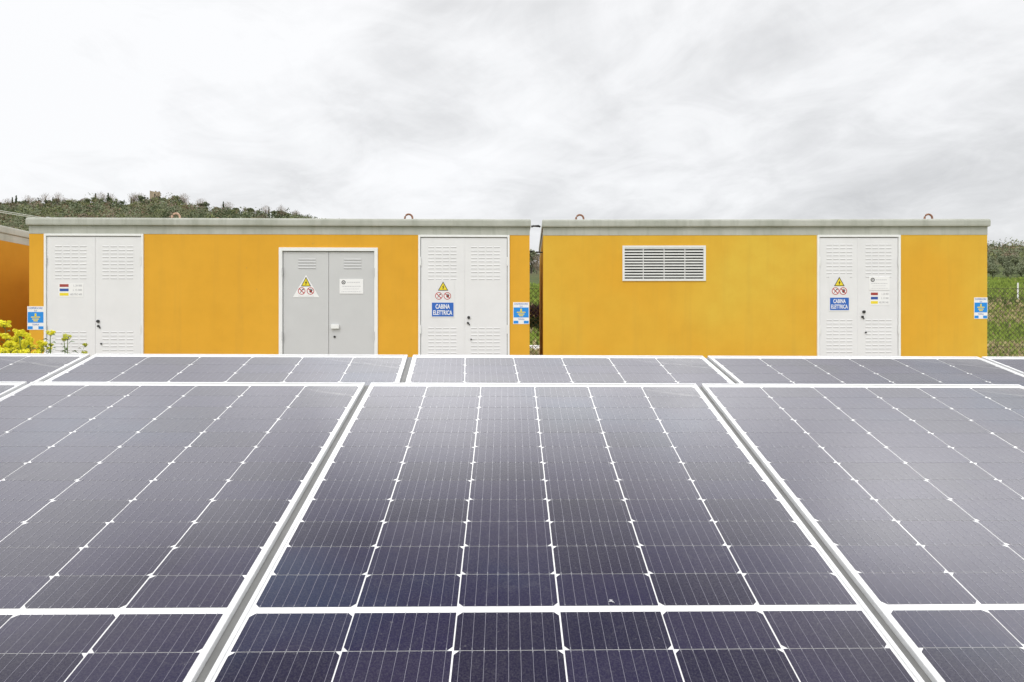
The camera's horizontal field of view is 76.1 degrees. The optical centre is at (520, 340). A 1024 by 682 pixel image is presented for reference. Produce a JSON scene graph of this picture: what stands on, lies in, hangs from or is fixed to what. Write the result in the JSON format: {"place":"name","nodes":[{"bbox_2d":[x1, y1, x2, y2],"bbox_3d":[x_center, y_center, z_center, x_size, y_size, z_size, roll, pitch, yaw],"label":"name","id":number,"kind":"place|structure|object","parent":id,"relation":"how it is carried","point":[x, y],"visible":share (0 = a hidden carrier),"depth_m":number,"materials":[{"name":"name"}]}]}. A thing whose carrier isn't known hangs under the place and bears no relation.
{"place":"outdoors","nodes":[
{"label":"outdoors","id":0,"kind":"place"},
{"bbox_2d":[0,201,1023,335],"bbox_3d":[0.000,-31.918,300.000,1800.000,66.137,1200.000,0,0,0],"label":"ground","id":1,"kind":"structure","parent":0,"point":[534,277],"depth_m":239.48,"materials":[{"name":"green plant"}]},
{"bbox_2d":[0,225,28,352],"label":"electrical cabin","id":2,"kind":"object","parent":1,"relation":"on","point":[14,273],"depth_m":9.11,"materials":[{"name":"orange paint"}]},
{"bbox_2d":[39,193,49,201],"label":"bare tree","id":3,"kind":"object","parent":1,"relation":"on","point":[44,197],"visible":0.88,"depth_m":295.77,"materials":[{"name":"grey plant"}]},
{"bbox_2d":[52,192,64,204],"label":"bare tree","id":4,"kind":"object","parent":1,"relation":"on","point":[58,196],"visible":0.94,"depth_m":295.85,"materials":[{"name":"grey plant"}]},
{"bbox_2d":[127,193,137,201],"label":"bare tree","id":5,"kind":"object","parent":1,"relation":"on","point":[132,198],"visible":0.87,"depth_m":295.64,"materials":[{"name":"grey plant"}]},
{"bbox_2d":[138,195,145,201],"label":"broadleaf tree","id":6,"kind":"object","parent":1,"relation":"on","point":[140,197],"visible":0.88,"depth_m":296.61,"materials":[{"name":"green plant"}]},
{"bbox_2d":[150,191,160,198],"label":"ruined tower","id":7,"kind":"structure","parent":1,"relation":"on","point":[153,194],"depth_m":299.07,"materials":[{"name":"stone"}]},
{"bbox_2d":[177,193,189,202],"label":"bare tree","id":8,"kind":"object","parent":1,"relation":"on","point":[184,199],"visible":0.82,"depth_m":298.81,"materials":[{"name":"grey plant"}]},
{"bbox_2d":[260,206,271,213],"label":"bare tree","id":9,"kind":"object","parent":1,"relation":"on","point":[266,211],"visible":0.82,"depth_m":295.93,"materials":[{"name":"grey plant"}]},
{"bbox_2d":[0,192,1023,273],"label":"woodland","id":10,"kind":"object","parent":1,"relation":"on","point":[995,251],"visible":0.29,"depth_m":239.97,"materials":[{"name":"green plant"}]},
{"bbox_2d":[530,249,538,273],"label":"broadleaf tree","id":11,"kind":"object","parent":1,"relation":"on","point":[533,253],"visible":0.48,"depth_m":109.64,"materials":[{"name":"green plant"}]},
{"bbox_2d":[530,304,539,330],"bbox_3d":[0.766,-1.242,36.989,3.515,1.751,0.834,0,0,0],"label":"hedge","id":12,"kind":"object","parent":1,"relation":"on","point":[537,310],"visible":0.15,"depth_m":36.82,"materials":[{"name":"green plant"}]},
{"bbox_2d":[530,251,539,273],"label":"bare tree","id":13,"kind":"object","parent":1,"relation":"on","point":[536,263],"visible":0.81,"depth_m":99.92,"materials":[{"name":"grey plant"}]},
{"bbox_2d":[530,276,1023,356],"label":"field grass","id":14,"kind":"structure","parent":1,"relation":"on","point":[1015,316],"depth_m":41.18,"materials":[{"name":"green plant"}]},
{"bbox_2d":[530,288,1023,356],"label":"wire fence","id":15,"kind":"object","parent":1,"relation":"on","point":[987,322],"visible":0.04,"depth_m":11.30,"materials":[{"name":"metal"}]},
{"bbox_2d":[987,258,993,267],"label":"olive tree","id":16,"kind":"object","parent":1,"relation":"on","point":[988,263],"visible":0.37,"depth_m":75.00,"materials":[{"name":"green plant"}]},
{"bbox_2d":[987,263,1000,275],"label":"olive tree","id":17,"kind":"object","parent":1,"relation":"on","point":[993,270],"visible":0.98,"depth_m":68.80,"materials":[{"name":"green plant"}]},
{"bbox_2d":[995,256,1007,265],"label":"olive tree","id":18,"kind":"object","parent":1,"relation":"on","point":[1001,259],"visible":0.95,"depth_m":81.83,"materials":[{"name":"green plant"}]},
{"bbox_2d":[1003,261,1013,268],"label":"olive tree","id":19,"kind":"object","parent":1,"relation":"on","point":[1009,264],"visible":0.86,"depth_m":74.33,"materials":[{"name":"grey plant"}]},
{"bbox_2d":[1002,267,1015,276],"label":"olive tree","id":20,"kind":"object","parent":1,"relation":"on","point":[1009,271],"visible":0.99,"depth_m":68.07,"materials":[{"name":"green plant"}]},
{"bbox_2d":[1010,254,1019,265],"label":"olive tree","id":21,"kind":"object","parent":1,"relation":"on","point":[1014,260],"visible":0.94,"depth_m":82.14,"materials":[{"name":"green plant"}]},
{"bbox_2d":[1014,262,1023,276],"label":"olive tree","id":22,"kind":"object","parent":1,"relation":"on","point":[1020,270],"visible":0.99,"depth_m":69.04,"materials":[{"name":"grey plant"}]},
{"bbox_3d":[-9.508,-0.500,13.150,0.076,3.989,0.080,0,0,0],"label":"cable pole","id":23,"kind":"object","parent":1,"relation":"on","visible":0},
{"bbox_2d":[0,210,37,216],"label":"overhead cable","id":24,"kind":"object","parent":23,"relation":"attached to","point":[19,213],"visible":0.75,"depth_m":12.99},
{"bbox_2d":[0,0,1023,264],"label":"sky","id":25,"kind":"structure","parent":0,"point":[537,111],"materials":[{"name":"white"}]},
{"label":"yard","id":26,"kind":"structure","parent":0,"visible":0},
{"bbox_2d":[0,333,16,350],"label":"flowering plant","id":27,"kind":"object","parent":26,"relation":"on","point":[6,337],"visible":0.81,"depth_m":4.83,"materials":[{"name":"yellow plant"}]},
{"bbox_2d":[0,320,25,347],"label":"flowering plant","id":28,"kind":"object","parent":26,"relation":"on","point":[8,322],"visible":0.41,"depth_m":5.15,"materials":[{"name":"yellow plant"}]},
{"bbox_2d":[7,330,23,352],"bbox_3d":[-3.809,0.541,4.909,0.204,1.259,0.186,0,0,33],"label":"flowering plant","id":29,"kind":"object","parent":26,"relation":"on","point":[15,339],"visible":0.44,"depth_m":4.94,"materials":[{"name":"yellow plant"}]},
{"bbox_2d":[0,347,40,353],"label":"flowering plant","id":30,"kind":"object","parent":26,"relation":"on","point":[5,350],"visible":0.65,"depth_m":4.55,"materials":[{"name":"yellow plant"}]},
{"bbox_2d":[12,329,33,350],"bbox_3d":[-3.655,0.539,4.810,0.158,1.262,0.208,0,0,-41],"label":"flowering plant","id":31,"kind":"object","parent":26,"relation":"on","point":[27,341],"visible":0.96,"depth_m":4.77,"materials":[{"name":"yellow plant"}]},
{"bbox_2d":[23,332,36,352],"bbox_3d":[-3.676,0.551,4.896,0.178,1.238,0.188,0,0,39],"label":"flowering plant","id":32,"kind":"object","parent":26,"relation":"on","point":[26,334],"visible":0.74,"depth_m":4.86,"materials":[{"name":"yellow plant"}]},
{"bbox_2d":[36,340,52,353],"bbox_3d":[-3.539,0.580,4.796,0.175,1.180,0.206,0,0,39],"label":"flowering plant","id":33,"kind":"object","parent":26,"relation":"on","point":[40,345],"visible":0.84,"depth_m":4.82,"materials":[{"name":"yellow plant"}]},
{"bbox_2d":[42,330,55,353],"bbox_3d":[-3.459,0.542,4.801,0.231,1.255,0.168,0,0,26],"label":"flowering plant","id":34,"kind":"object","parent":26,"relation":"on","point":[51,333],"visible":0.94,"depth_m":4.79,"materials":[{"name":"yellow plant"}]},
{"bbox_2d":[60,333,87,353],"bbox_3d":[-3.323,0.556,4.797,0.188,1.227,0.188,0,0,0],"label":"flowering plant","id":35,"kind":"object","parent":26,"relation":"on","point":[64,338],"visible":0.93,"depth_m":4.80,"materials":[{"name":"yellow plant"}]},
{"bbox_2d":[26,212,540,356],"bbox_3d":[-3.037,-0.165,9.604,6.565,3.029,2.486,0,0,-1],"label":"electrical cabin","id":36,"kind":"object","parent":26,"relation":"on","point":[172,285],"visible":0.71,"depth_m":8.40,"materials":[{"name":"orange paint"}]},
{"bbox_2d":[27,306,43,329],"bbox_3d":[-6.191,-0.293,8.338,0.210,0.300,0.006,0,0,-1],"label":"earthing sign","id":37,"kind":"object","parent":36,"relation":"attached to","point":[35,317],"visible":1,"depth_m":8.34,"materials":[{"name":"plastic"}]},
{"bbox_2d":[58,283,82,296],"bbox_3d":[-5.743,-0.650,8.340,0.313,0.175,0.005,0,0,-2],"label":"voltage label","id":38,"kind":"object","parent":36,"relation":"attached to","point":[70,289],"visible":1,"depth_m":8.34,"materials":[{"name":"white plastic"}]},
{"bbox_2d":[293,276,318,296],"bbox_3d":[-2.765,-0.706,8.409,0.339,0.288,0.006,0,0,-1],"label":"warning sign","id":39,"kind":"object","parent":36,"relation":"attached to","point":[306,288],"visible":1,"depth_m":8.41,"materials":[{"name":"white plastic"}]},
{"bbox_2d":[340,279,362,293],"bbox_3d":[-2.184,-0.704,8.421,0.303,0.190,0.007,0,0,-1],"label":"notice sign","id":40,"kind":"object","parent":36,"relation":"attached to","point":[351,286],"visible":1,"depth_m":8.42,"materials":[{"name":"white plastic"}]},
{"bbox_2d":[431,280,454,316],"bbox_3d":[-1.009,-0.548,8.432,0.303,0.488,0.006,0,0,-1],"label":"warning sign","id":41,"kind":"object","parent":36,"relation":"attached to","point":[442,298],"visible":1,"depth_m":8.43,"materials":[{"name":"white plastic"}]},
{"bbox_2d":[513,302,528,323],"bbox_3d":[0.002,-0.361,8.460,0.207,0.282,0.006,0,0,-1],"label":"earthing sign","id":42,"kind":"object","parent":36,"relation":"attached to","point":[520,312],"visible":1,"depth_m":8.46,"materials":[{"name":"blue plastic"}]},
{"bbox_2d":[43,356,736,383],"bbox_3d":[0.182,0.676,2.331,5.998,1.248,0.608,0,0,-5],"label":"mounting rack","id":43,"kind":"object","parent":26,"relation":"on","point":[406,370],"visible":0.06,"depth_m":2.45,"materials":[{"name":"metal"}]},
{"bbox_2d":[0,353,89,383],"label":"solar panel","id":44,"kind":"object","parent":43,"relation":"attached to","point":[22,367],"visible":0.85,"depth_m":2.35,"materials":[{"name":"glass"}]},
{"bbox_2d":[44,354,407,384],"bbox_3d":[-1.009,0.154,2.237,1.174,0.036,0.632,0,16,-5],"label":"solar panel","id":45,"kind":"object","parent":43,"relation":"attached to","point":[367,369],"visible":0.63,"depth_m":2.37,"materials":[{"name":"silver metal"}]},
{"bbox_2d":[405,355,734,385],"bbox_3d":[0.182,0.160,2.333,1.174,0.034,0.632,0,16,-5],"label":"solar panel","id":46,"kind":"object","parent":43,"relation":"on","point":[698,370],"visible":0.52,"depth_m":2.46,"materials":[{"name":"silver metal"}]},
{"bbox_2d":[707,356,1023,386],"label":"solar panel","id":47,"kind":"object","parent":43,"relation":"on","point":[854,370],"visible":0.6,"depth_m":2.55,"materials":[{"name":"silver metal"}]},
{"bbox_2d":[982,357,1023,374],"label":"solar panel","id":48,"kind":"object","parent":43,"relation":"attached to","point":[1015,364],"visible":0.72,"depth_m":2.71,"materials":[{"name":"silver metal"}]},
{"bbox_2d":[196,385,931,681],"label":"mounting rack","id":49,"kind":"object","parent":26,"relation":"on","point":[213,657],"visible":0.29,"depth_m":1.23,"materials":[{"name":"metal"}]},
{"bbox_2d":[0,381,26,397],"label":"solar panel","id":50,"kind":"object","parent":49,"relation":"attached to","point":[6,388],"visible":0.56,"depth_m":2.02,"materials":[{"name":"glass"}]},
{"bbox_2d":[0,382,364,681],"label":"solar panel","id":51,"kind":"object","parent":49,"relation":"attached to","point":[142,525],"visible":0.99,"depth_m":1.36,"materials":[{"name":"black glass"}]},
{"bbox_2d":[205,383,924,681],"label":"solar panel","id":52,"kind":"object","parent":49,"relation":"attached to","point":[481,532],"visible":1,"depth_m":1.22,"materials":[{"name":"black glass"}]},
{"bbox_2d":[701,383,1023,681],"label":"solar panel","id":53,"kind":"object","parent":49,"relation":"attached to","point":[907,500],"visible":0.99,"depth_m":1.46,"materials":[{"name":"black glass"}]},
{"bbox_2d":[536,213,990,357],"bbox_3d":[3.094,-0.165,9.658,5.904,3.029,2.486,0,0,1],"label":"electrical cabin","id":54,"kind":"object","parent":26,"relation":"on","point":[705,288],"visible":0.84,"depth_m":8.46,"materials":[{"name":"orange paint"}]},
{"bbox_2d":[829,275,849,310],"bbox_3d":[4.111,-0.619,8.438,0.267,0.464,0.007,0,0,1],"label":"warning sign","id":55,"kind":"object","parent":54,"relation":"attached to","point":[839,292],"visible":1,"depth_m":8.44,"materials":[{"name":"white plastic"}]},
{"bbox_2d":[869,277,889,289],"bbox_3d":[4.623,-0.743,8.433,0.261,0.172,0.007,0,0,1],"label":"notice sign","id":56,"kind":"object","parent":54,"relation":"attached to","point":[879,283],"visible":1,"depth_m":8.43,"materials":[{"name":"white plastic"}]},
{"bbox_2d":[870,292,888,304],"bbox_3d":[4.628,-0.551,8.434,0.251,0.172,0.004,0,0,0],"label":"voltage label","id":57,"kind":"object","parent":54,"relation":"attached to","point":[879,298],"visible":1,"depth_m":8.43,"materials":[{"name":"white plastic"}]},
{"bbox_2d":[974,297,987,318],"bbox_3d":[5.931,-0.424,8.430,0.171,0.276,0.006,0,0,1],"label":"earthing sign","id":58,"kind":"object","parent":54,"relation":"attached to","point":[980,307],"visible":1,"depth_m":8.43,"materials":[{"name":"plastic"}]}
]}

